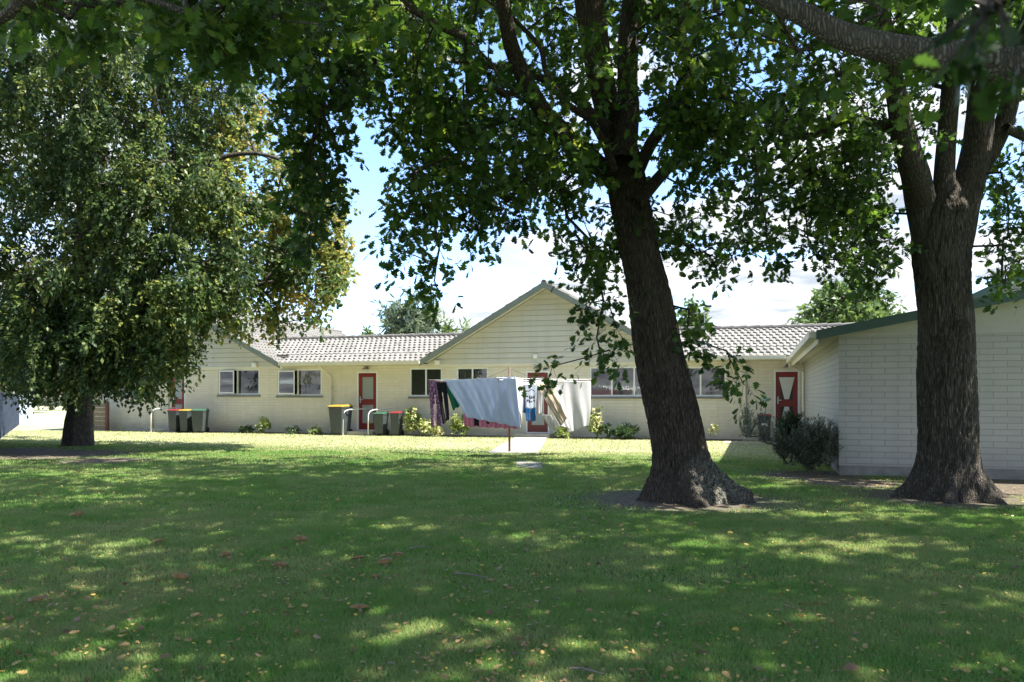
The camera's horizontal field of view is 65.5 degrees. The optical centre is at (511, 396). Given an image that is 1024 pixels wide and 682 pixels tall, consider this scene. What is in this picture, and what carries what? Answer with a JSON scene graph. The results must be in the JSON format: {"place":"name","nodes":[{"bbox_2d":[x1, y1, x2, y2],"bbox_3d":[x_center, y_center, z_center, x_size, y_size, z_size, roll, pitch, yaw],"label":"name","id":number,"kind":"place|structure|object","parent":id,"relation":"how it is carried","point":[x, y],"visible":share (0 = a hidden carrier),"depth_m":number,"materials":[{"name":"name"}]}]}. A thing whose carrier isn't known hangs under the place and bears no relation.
{"place":"outdoors","nodes":[
{"label":"outdoors","id":0,"kind":"place"},
{"bbox_2d":[0,384,65,405],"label":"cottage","id":1,"kind":"structure","parent":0,"point":[44,400],"depth_m":105.47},
{"bbox_2d":[0,406,1023,681],"bbox_3d":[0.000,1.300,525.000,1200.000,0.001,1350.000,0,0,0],"label":"ground","id":2,"kind":"structure","parent":0,"point":[44,418],"depth_m":7.96,"materials":[{"name":"green plant"}]},
{"bbox_2d":[0,393,18,437],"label":"fence","id":3,"kind":"object","parent":2,"relation":"on","point":[9,418],"visible":0.71,"depth_m":27.54,"materials":[{"name":"grey wood"}]},
{"bbox_2d":[19,396,33,423],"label":"fence","id":4,"kind":"object","parent":2,"relation":"on","point":[29,410],"visible":0.37,"depth_m":43.84,"materials":[{"name":"white wood"}]},
{"bbox_2d":[27,595,42,602],"bbox_3d":[-2.981,1.281,4.982,0.089,0.062,0.083,0,0,0],"label":"mushroom","id":5,"kind":"object","parent":2,"relation":"on","point":[38,597],"visible":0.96,"depth_m":4.96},
{"bbox_2d":[36,396,66,409],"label":"hedge","id":6,"kind":"object","parent":2,"relation":"on","point":[50,404],"visible":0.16,"depth_m":75.59,"materials":[{"name":"green plant"}]},
{"bbox_2d":[69,511,84,517],"bbox_3d":[-4.629,1.266,8.472,0.143,0.094,0.132,0,0,0],"label":"mushroom","id":7,"kind":"object","parent":2,"relation":"on","point":[77,513],"visible":0.98,"depth_m":8.44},
{"bbox_2d":[93,402,108,430],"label":"timber gate","id":8,"kind":"structure","parent":2,"relation":"on","point":[101,412],"depth_m":29.97,"materials":[{"name":"brown wood"}]},
{"bbox_2d":[151,407,177,431],"bbox_3d":[-12.751,0.861,29.171,0.135,0.918,1.046,0,0,43],"label":"handrail","id":9,"kind":"object","parent":2,"relation":"on","point":[155,409],"visible":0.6,"depth_m":28.88,"materials":[{"name":"white metal"}]},
{"bbox_2d":[167,409,183,431],"bbox_3d":[-12.137,0.871,28.798,0.385,0.855,0.531,0,0,17],"label":"wheelie bin","id":10,"kind":"object","parent":2,"relation":"on","point":[174,419],"visible":0.71,"depth_m":28.59,"materials":[{"name":"grey plastic"}]},
{"bbox_2d":[172,572,188,581],"bbox_3d":[-2.327,1.275,5.596,0.111,0.074,0.102,0,0,0],"label":"mushroom","id":11,"kind":"object","parent":2,"relation":"on","point":[181,576],"visible":0.97,"depth_m":5.58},
{"bbox_2d":[0,0,362,446],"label":"broadleaf tree","id":12,"kind":"object","parent":2,"relation":"on","point":[129,327],"visible":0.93,"depth_m":17.89,"materials":[{"name":"green plant"}]},
{"bbox_2d":[219,551,231,556],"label":"mushroom","id":13,"kind":"object","parent":2,"relation":"on","point":[225,553],"visible":0.94,"depth_m":6.38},
{"bbox_2d":[272,562,288,570],"bbox_3d":[-1.733,1.273,5.944,0.123,0.080,0.111,0,0,0],"label":"mushroom","id":14,"kind":"object","parent":2,"relation":"on","point":[280,564],"visible":0.99,"depth_m":5.91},
{"bbox_2d":[294,535,307,540],"bbox_3d":[-1.864,1.273,7.044,0.120,0.079,0.112,0,0,0],"label":"mushroom","id":15,"kind":"object","parent":2,"relation":"on","point":[301,538],"visible":0.94,"depth_m":7.02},
{"bbox_2d":[184,431,511,436],"bbox_3d":[-6.077,1.315,27.410,12.525,0.070,0.620,0,0,17],"label":"garden bed","id":16,"kind":"object","parent":2,"relation":"on","point":[377,434],"visible":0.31,"depth_m":26.80,"materials":[{"name":"soil"}]},
{"bbox_2d":[178,409,194,431],"bbox_3d":[-11.678,0.873,28.657,0.383,0.851,0.529,0,0,17],"label":"wheelie bin","id":17,"kind":"object","parent":16,"relation":"on","point":[185,417],"visible":0.74,"depth_m":28.46,"materials":[{"name":"grey plastic"}]},
{"bbox_2d":[190,409,208,431],"bbox_3d":[-11.146,0.868,28.490,0.469,0.862,0.629,0,0,3],"label":"wheelie bin","id":18,"kind":"object","parent":16,"relation":"on","point":[199,420],"visible":1,"depth_m":28.24,"materials":[{"name":"grey plastic"}]},
{"bbox_2d":[237,424,254,432],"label":"garden shrub","id":19,"kind":"object","parent":16,"relation":"on","point":[247,429],"visible":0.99,"depth_m":27.99,"materials":[{"name":"green plant"}]},
{"bbox_2d":[254,416,271,432],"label":"garden shrub","id":20,"kind":"object","parent":16,"relation":"on","point":[264,423],"visible":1,"depth_m":27.80,"materials":[{"name":"green plant"}]},
{"bbox_2d":[284,425,301,433],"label":"garden shrub","id":21,"kind":"object","parent":16,"relation":"on","point":[292,430],"visible":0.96,"depth_m":27.33,"materials":[{"name":"green plant"}]},
{"bbox_2d":[307,424,323,434],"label":"garden shrub","id":22,"kind":"object","parent":16,"relation":"on","point":[314,430],"visible":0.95,"depth_m":27.12,"materials":[{"name":"green plant"}]},
{"bbox_2d":[327,404,352,433],"bbox_3d":[-5.760,0.782,26.840,0.582,1.034,0.776,0,0,23],"label":"wheelie bin","id":23,"kind":"object","parent":16,"relation":"on","point":[337,415],"visible":0.94,"depth_m":26.58,"materials":[{"name":"grey plastic"}]},
{"bbox_2d":[373,412,388,434],"bbox_3d":[-4.327,0.907,26.396,0.379,0.784,0.525,0,0,17],"label":"wheelie bin","id":24,"kind":"object","parent":16,"relation":"on","point":[380,422],"visible":1,"depth_m":26.21,"materials":[{"name":"grey plastic"}]},
{"bbox_2d":[402,405,422,433],"bbox_3d":[-3.274,0.763,26.247,0.761,0.987,0.694,0,0,-29],"label":"garden shrub","id":25,"kind":"object","parent":16,"relation":"on","point":[412,415],"visible":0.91,"depth_m":26.10,"materials":[{"name":"green plant"}]},
{"bbox_2d":[342,408,366,435],"bbox_3d":[-5.310,0.861,26.882,0.135,0.918,1.046,0,0,43],"label":"handrail","id":26,"kind":"object","parent":2,"relation":"on","point":[347,410],"visible":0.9,"depth_m":26.60,"materials":[{"name":"white metal"}]},
{"bbox_2d":[351,555,365,561],"bbox_3d":[-1.199,1.273,6.207,0.114,0.078,0.104,0,0,0],"label":"mushroom","id":27,"kind":"object","parent":2,"relation":"on","point":[358,557],"visible":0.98,"depth_m":6.18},
{"bbox_2d":[349,604,368,613],"bbox_3d":[-0.913,1.274,4.758,0.116,0.077,0.097,0,0,-39],"label":"mushroom","id":28,"kind":"object","parent":2,"relation":"on","point":[359,607],"visible":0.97,"depth_m":4.73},
{"bbox_2d":[360,325,375,334],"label":"tree","id":29,"kind":"object","parent":2,"relation":"on","point":[368,331],"visible":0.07,"depth_m":44.18,"materials":[{"name":"green plant"}]},
{"bbox_2d":[366,408,390,435],"bbox_3d":[-4.421,0.861,26.609,0.135,0.918,1.046,0,0,43],"label":"handrail","id":30,"kind":"object","parent":2,"relation":"on","point":[368,418],"visible":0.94,"depth_m":26.27,"materials":[{"name":"white metal"}]},
{"bbox_2d":[376,558,392,566],"bbox_3d":[-0.970,1.272,6.063,0.122,0.081,0.117,0,0,0],"label":"mushroom","id":31,"kind":"object","parent":2,"relation":"on","point":[385,561],"visible":0.96,"depth_m":6.04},
{"bbox_2d":[390,411,403,434],"bbox_3d":[-3.779,0.895,26.230,0.337,0.807,0.477,0,0,17],"label":"wheelie bin","id":32,"kind":"object","parent":2,"relation":"on","point":[396,417],"visible":0.98,"depth_m":26.05,"materials":[{"name":"grey plastic"}]},
{"bbox_2d":[367,283,444,334],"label":"tree","id":33,"kind":"object","parent":2,"relation":"on","point":[401,319],"visible":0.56,"depth_m":47.33,"materials":[{"name":"green plant"}]},
{"bbox_2d":[416,418,434,435],"bbox_3d":[-2.774,0.994,25.830,0.648,0.605,0.650,0,0,-22],"label":"garden shrub","id":34,"kind":"object","parent":2,"relation":"on","point":[425,424],"visible":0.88,"depth_m":25.72,"materials":[{"name":"green plant"}]},
{"bbox_2d":[429,421,444,436],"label":"garden shrub","id":35,"kind":"object","parent":2,"relation":"on","point":[437,430],"visible":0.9,"depth_m":25.60,"materials":[{"name":"green plant"}]},
{"bbox_2d":[434,314,471,332],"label":"tree","id":36,"kind":"object","parent":2,"relation":"on","point":[447,328],"visible":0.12,"depth_m":51.49,"materials":[{"name":"green plant"}]},
{"bbox_2d":[446,413,471,434],"bbox_3d":[-1.652,0.880,25.615,0.891,0.769,0.836,0,0,38],"label":"garden shrub","id":37,"kind":"object","parent":2,"relation":"on","point":[456,424],"visible":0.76,"depth_m":25.46,"materials":[{"name":"green plant"}]},
{"bbox_2d":[454,573,488,578],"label":"twig","id":38,"kind":"object","parent":2,"relation":"on","point":[469,574],"visible":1,"depth_m":5.63,"materials":[{"name":"wood"}]},
{"bbox_2d":[93,279,854,441],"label":"brick house","id":39,"kind":"structure","parent":2,"relation":"on","point":[302,383],"depth_m":26.69,"materials":[{"name":"beige brick"}]},
{"bbox_2d":[170,373,184,408],"bbox_3d":[-12.451,0.153,29.737,0.674,2.253,0.140,0,0,17],"label":"door","id":40,"kind":"structure","parent":39,"relation":"in","point":[180,403],"depth_m":29.73,"materials":[{"name":"red paint"}]},
{"bbox_2d":[217,369,259,396],"bbox_3d":[-9.937,-0.492,28.879,1.820,1.000,0.242,0,0,17],"label":"window","id":41,"kind":"structure","parent":39,"relation":"in","point":[221,394],"depth_m":28.94,"materials":[{"name":"white metal"}]},
{"bbox_2d":[276,369,322,397],"bbox_3d":[-7.537,-0.463,28.150,1.871,1.006,0.256,0,0,16],"label":"window","id":42,"kind":"structure","parent":39,"relation":"in","point":[304,376],"depth_m":28.17,"materials":[{"name":"white metal"}]},
{"bbox_2d":[357,371,377,430],"bbox_3d":[-4.966,0.211,27.435,0.783,2.138,0.140,0,0,17],"label":"door","id":43,"kind":"structure","parent":39,"relation":"in","point":[367,382],"depth_m":27.45,"materials":[{"name":"red paint"}]},
{"bbox_2d":[408,368,441,398],"bbox_3d":[-2.893,-0.445,26.779,1.260,1.031,0.145,0,0,17],"label":"window","id":44,"kind":"structure","parent":39,"relation":"in","point":[419,386],"depth_m":26.88,"materials":[{"name":"white metal"}]},
{"bbox_2d":[457,367,487,378],"bbox_3d":[-1.290,-0.479,26.343,1.107,0.957,0.125,0,0,17],"label":"window","id":45,"kind":"structure","parent":39,"relation":"in","point":[472,372],"depth_m":26.37,"materials":[{"name":"white metal"}]},
{"bbox_2d":[526,371,548,432],"bbox_3d":[0.834,0.231,25.650,0.783,2.099,0.140,0,0,17],"label":"door","id":46,"kind":"structure","parent":39,"relation":"in","point":[540,425],"depth_m":25.64,"materials":[{"name":"red paint"}]},
{"bbox_2d":[590,366,641,398],"bbox_3d":[3.419,-0.430,24.860,2.082,1.001,0.190,0,0,17],"label":"window","id":47,"kind":"structure","parent":39,"relation":"in","point":[600,388],"depth_m":24.93,"materials":[{"name":"white metal"}]},
{"bbox_2d":[689,366,725,398],"bbox_3d":[5.684,-0.417,24.132,1.643,0.975,0.130,0,0,17],"label":"window","id":48,"kind":"structure","parent":39,"relation":"in","point":[721,366],"depth_m":24.04,"materials":[{"name":"white metal"}]},
{"bbox_2d":[774,370,799,432],"bbox_3d":[8.080,0.252,23.421,0.716,2.057,0.140,0,0,17],"label":"door","id":49,"kind":"structure","parent":39,"relation":"in","point":[786,382],"depth_m":23.41,"materials":[{"name":"red paint"}]},
{"bbox_2d":[36,0,940,507],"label":"oak tree","id":50,"kind":"object","parent":2,"relation":"on","point":[686,470],"visible":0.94,"depth_m":9.04,"materials":[{"name":"green plant"}]},
{"bbox_2d":[428,367,591,451],"bbox_3d":[-0.059,0.330,18.377,2.731,2.039,2.731,0,0,-37],"label":"rotary clothesline","id":51,"kind":"object","parent":2,"relation":"on","point":[509,429],"visible":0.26,"depth_m":18.35,"materials":[{"name":"grey metal"}]},
{"bbox_2d":[428,381,441,427],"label":"trousers","id":52,"kind":"object","parent":51,"relation":"hanging from","point":[433,390],"visible":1,"depth_m":18.18,"materials":[{"name":"purple fabric"}]},
{"bbox_2d":[436,382,448,423],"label":"trousers","id":53,"kind":"object","parent":51,"relation":"hanging from","point":[441,387],"visible":1,"depth_m":17.86,"materials":[{"name":"black fabric"}]},
{"bbox_2d":[447,386,458,409],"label":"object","id":54,"kind":"object","parent":51,"relation":"hanging from","point":[454,402],"visible":0.53,"depth_m":18.83,"materials":[{"name":"green fabric"}]},
{"bbox_2d":[474,418,489,425],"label":"leggings","id":55,"kind":"object","parent":51,"relation":"hanging from","point":[476,422],"visible":0.13,"depth_m":17.99,"materials":[{"name":"black fabric"}]},
{"bbox_2d":[444,376,520,428],"bbox_3d":[-0.664,0.127,17.331,2.079,1.097,0.149,0,0,34],"label":"sheet","id":56,"kind":"object","parent":51,"relation":"hanging from","point":[494,400],"visible":1,"depth_m":17.23,"materials":[{"name":"fabric"}]},
{"bbox_2d":[464,414,517,428],"bbox_3d":[-0.491,0.225,18.253,1.536,1.025,0.072,0,0,29],"label":"towel","id":57,"kind":"object","parent":51,"relation":"hanging from","point":[469,422],"visible":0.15,"depth_m":18.31,"materials":[{"name":"pink fabric"}]},
{"bbox_2d":[516,378,522,426],"bbox_3d":[0.119,0.124,17.187,0.156,1.082,0.854,0,0,8],"label":"sheet","id":58,"kind":"object","parent":51,"relation":"hanging from","point":[519,396],"visible":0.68,"depth_m":17.27,"materials":[{"name":"white fabric"}]},
{"bbox_2d":[522,398,525,412],"bbox_3d":[0.208,0.045,18.451,0.243,0.686,0.058,0,0,-24],"label":"shirt","id":59,"kind":"object","parent":51,"relation":"hanging from","point":[523,409],"visible":0.16,"depth_m":18.49,"materials":[{"name":"fabric"}]},
{"bbox_2d":[524,384,536,408],"bbox_3d":[0.424,-0.004,18.146,0.284,0.577,0.114,0,0,0],"label":"shirt","id":60,"kind":"object","parent":51,"relation":"hanging from","point":[530,401],"visible":0.85,"depth_m":18.17,"materials":[{"name":"white fabric"}]},
{"bbox_2d":[525,408,535,420],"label":"shorts","id":61,"kind":"object","parent":51,"relation":"hanging from","point":[532,411],"visible":1,"depth_m":18.31,"materials":[{"name":"blue fabric"}]},
{"bbox_2d":[537,387,543,414],"bbox_3d":[0.668,0.086,18.601,0.180,0.690,0.032,0,0,-4],"label":"shirt","id":62,"kind":"object","parent":51,"relation":"hanging from","point":[540,402],"visible":0.74,"depth_m":18.59,"materials":[{"name":"white fabric"}]},
{"bbox_2d":[535,382,566,425],"bbox_3d":[0.838,0.157,16.889,0.674,0.929,0.216,0,0,11],"label":"sheet","id":63,"kind":"object","parent":51,"relation":"hanging from","point":[554,404],"visible":0.83,"depth_m":16.83,"materials":[{"name":"beige fabric"}]},
{"bbox_2d":[535,380,590,432],"bbox_3d":[1.151,0.226,17.401,1.580,1.152,0.284,0,0,-40],"label":"sheet","id":64,"kind":"object","parent":51,"relation":"hanging from","point":[575,400],"visible":0.74,"depth_m":17.71,"materials":[{"name":"white fabric"}]},
{"bbox_2d":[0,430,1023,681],"bbox_3d":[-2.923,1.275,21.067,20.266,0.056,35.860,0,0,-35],"label":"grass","id":65,"kind":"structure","parent":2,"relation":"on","point":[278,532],"depth_m":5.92,"materials":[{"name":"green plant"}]},
{"bbox_2d":[159,653,169,658],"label":"fallen leaf","id":66,"kind":"object","parent":65,"relation":"on","point":[164,655],"visible":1,"depth_m":3.85,"materials":[{"name":"brown plant"}]},
{"bbox_2d":[0,0,1023,131],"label":"oak tree","id":67,"kind":"object","parent":2,"relation":"on","point":[218,39],"visible":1,"depth_m":5.19,"materials":[{"name":"green plant"}]},
{"bbox_2d":[0,446,1023,681],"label":"leaf litter","id":68,"kind":"object","parent":2,"relation":"on","point":[443,675],"visible":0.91,"depth_m":4.74,"materials":[{"name":"brown plant"}]},
{"bbox_2d":[516,460,542,468],"bbox_3d":[0.314,1.315,15.031,0.505,0.070,1.856,0,0,0],"label":"concrete pad","id":69,"kind":"object","parent":2,"relation":"on","point":[526,464],"visible":0.54,"depth_m":14.98,"materials":[{"name":"grey concrete"}]},
{"bbox_2d":[570,667,603,673],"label":"twig","id":70,"kind":"object","parent":2,"relation":"on","point":[583,668],"visible":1,"depth_m":3.68,"materials":[{"name":"grey wood"}]},
{"bbox_2d":[587,405,602,437],"bbox_3d":[2.489,0.774,24.293,0.686,1.041,0.575,0,0,0],"label":"garden shrub","id":71,"kind":"object","parent":2,"relation":"on","point":[594,423],"visible":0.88,"depth_m":24.22,"materials":[{"name":"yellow plant"}]},
{"bbox_2d":[553,437,741,440],"bbox_3d":[3.974,1.315,24.318,5.877,0.070,0.620,0,0,17],"label":"garden bed","id":72,"kind":"object","parent":2,"relation":"on","point":[649,438],"visible":0.31,"depth_m":24.25,"materials":[{"name":"soil"}]},
{"bbox_2d":[554,425,571,437],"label":"garden shrub","id":73,"kind":"object","parent":72,"relation":"on","point":[562,431],"visible":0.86,"depth_m":24.48,"materials":[{"name":"green plant"}]},
{"bbox_2d":[598,422,616,437],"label":"garden shrub","id":74,"kind":"object","parent":72,"relation":"on","point":[605,428],"visible":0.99,"depth_m":24.18,"materials":[{"name":"green plant"}]},
{"bbox_2d":[614,422,639,439],"bbox_3d":[3.457,1.065,24.004,0.880,0.713,0.893,0,0,0],"label":"garden shrub","id":75,"kind":"object","parent":72,"relation":"on","point":[626,431],"visible":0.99,"depth_m":23.95,"materials":[{"name":"green plant"}]},
{"bbox_2d":[675,293,713,326],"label":"tree","id":76,"kind":"object","parent":2,"relation":"on","point":[685,315],"visible":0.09,"depth_m":45.45,"materials":[{"name":"green plant"}]},
{"bbox_2d":[707,423,719,436],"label":"garden shrub","id":77,"kind":"object","parent":2,"relation":"on","point":[715,427],"visible":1,"depth_m":23.27,"materials":[{"name":"green plant"}]},
{"bbox_2d":[758,414,771,440],"bbox_3d":[7.245,0.897,22.836,0.375,0.803,0.521,0,0,17],"label":"wheelie bin","id":78,"kind":"object","parent":2,"relation":"on","point":[769,423],"visible":0.51,"depth_m":22.62,"materials":[{"name":"plastic"}]},
{"bbox_2d":[737,403,793,465],"bbox_3d":[4.407,0.661,13.768,1.188,1.148,0.957,0,0,0],"label":"rosemary bush","id":79,"kind":"object","parent":2,"relation":"on","point":[777,447],"visible":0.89,"depth_m":13.69,"materials":[{"name":"green plant"}]},
{"bbox_2d":[760,395,770,413],"bbox_3d":[7.363,0.635,23.129,0.320,1.330,0.320,0,0,17],"label":"peg stand","id":80,"kind":"object","parent":2,"relation":"on","point":[766,399],"visible":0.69,"depth_m":23.04,"materials":[{"name":"teal paint"}]},
{"bbox_2d":[772,409,808,461],"bbox_3d":[4.976,0.695,14.133,0.788,0.978,0.658,0,0,0],"label":"round shrub","id":81,"kind":"object","parent":2,"relation":"on","point":[790,419],"visible":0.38,"depth_m":14.06,"materials":[{"name":"green plant"}]},
{"bbox_2d":[777,413,842,472],"bbox_3d":[5.038,0.824,13.435,1.162,1.126,1.041,0,0,29],"label":"lavender bush","id":82,"kind":"object","parent":2,"relation":"on","point":[815,444],"visible":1,"depth_m":13.26,"materials":[{"name":"green plant"}]},
{"bbox_2d":[785,276,907,323],"bbox_3d":[16.902,-2.419,40.198,6.087,7.660,5.792,0,0,37],"label":"tree","id":83,"kind":"object","parent":2,"relation":"on","point":[828,307],"visible":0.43,"depth_m":39.23,"materials":[{"name":"green plant"}]},
{"bbox_2d":[842,661,859,670],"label":"fallen leaf","id":84,"kind":"object","parent":2,"relation":"on","point":[849,666],"visible":1,"depth_m":3.69,"materials":[{"name":"plant"}]},
{"bbox_2d":[698,0,1023,504],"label":"oak tree","id":85,"kind":"object","parent":2,"relation":"on","point":[941,208],"visible":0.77,"depth_m":10.02,"materials":[{"name":"brown plant"}]},
{"bbox_2d":[786,277,1023,479],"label":"block building","id":86,"kind":"structure","parent":2,"relation":"on","point":[859,383],"depth_m":12.93,"materials":[{"name":"brick"}]},
{"bbox_2d":[0,0,1023,334],"label":"sky","id":87,"kind":"structure","parent":0,"point":[486,290],"materials":[{"name":"white"}]},
{"bbox_2d":[488,437,546,453],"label":"path","id":88,"kind":"structure","parent":0,"point":[526,444],"depth_m":20.62,"materials":[{"name":"concrete"}]},
{"bbox_2d":[542,414,558,433],"bbox_3d":[0.861,0.619,17.855,0.392,0.428,0.100,0,0,18],"label":"cloth","id":89,"kind":"object","parent":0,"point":[548,419],"visible":1,"depth_m":17.84,"materials":[{"name":"white fabric"}]},
{"bbox_2d":[724,441,775,443],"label":"path","id":90,"kind":"structure","parent":0,"point":[746,442],"depth_m":22.28,"materials":[{"name":"grey concrete"}]}
]}

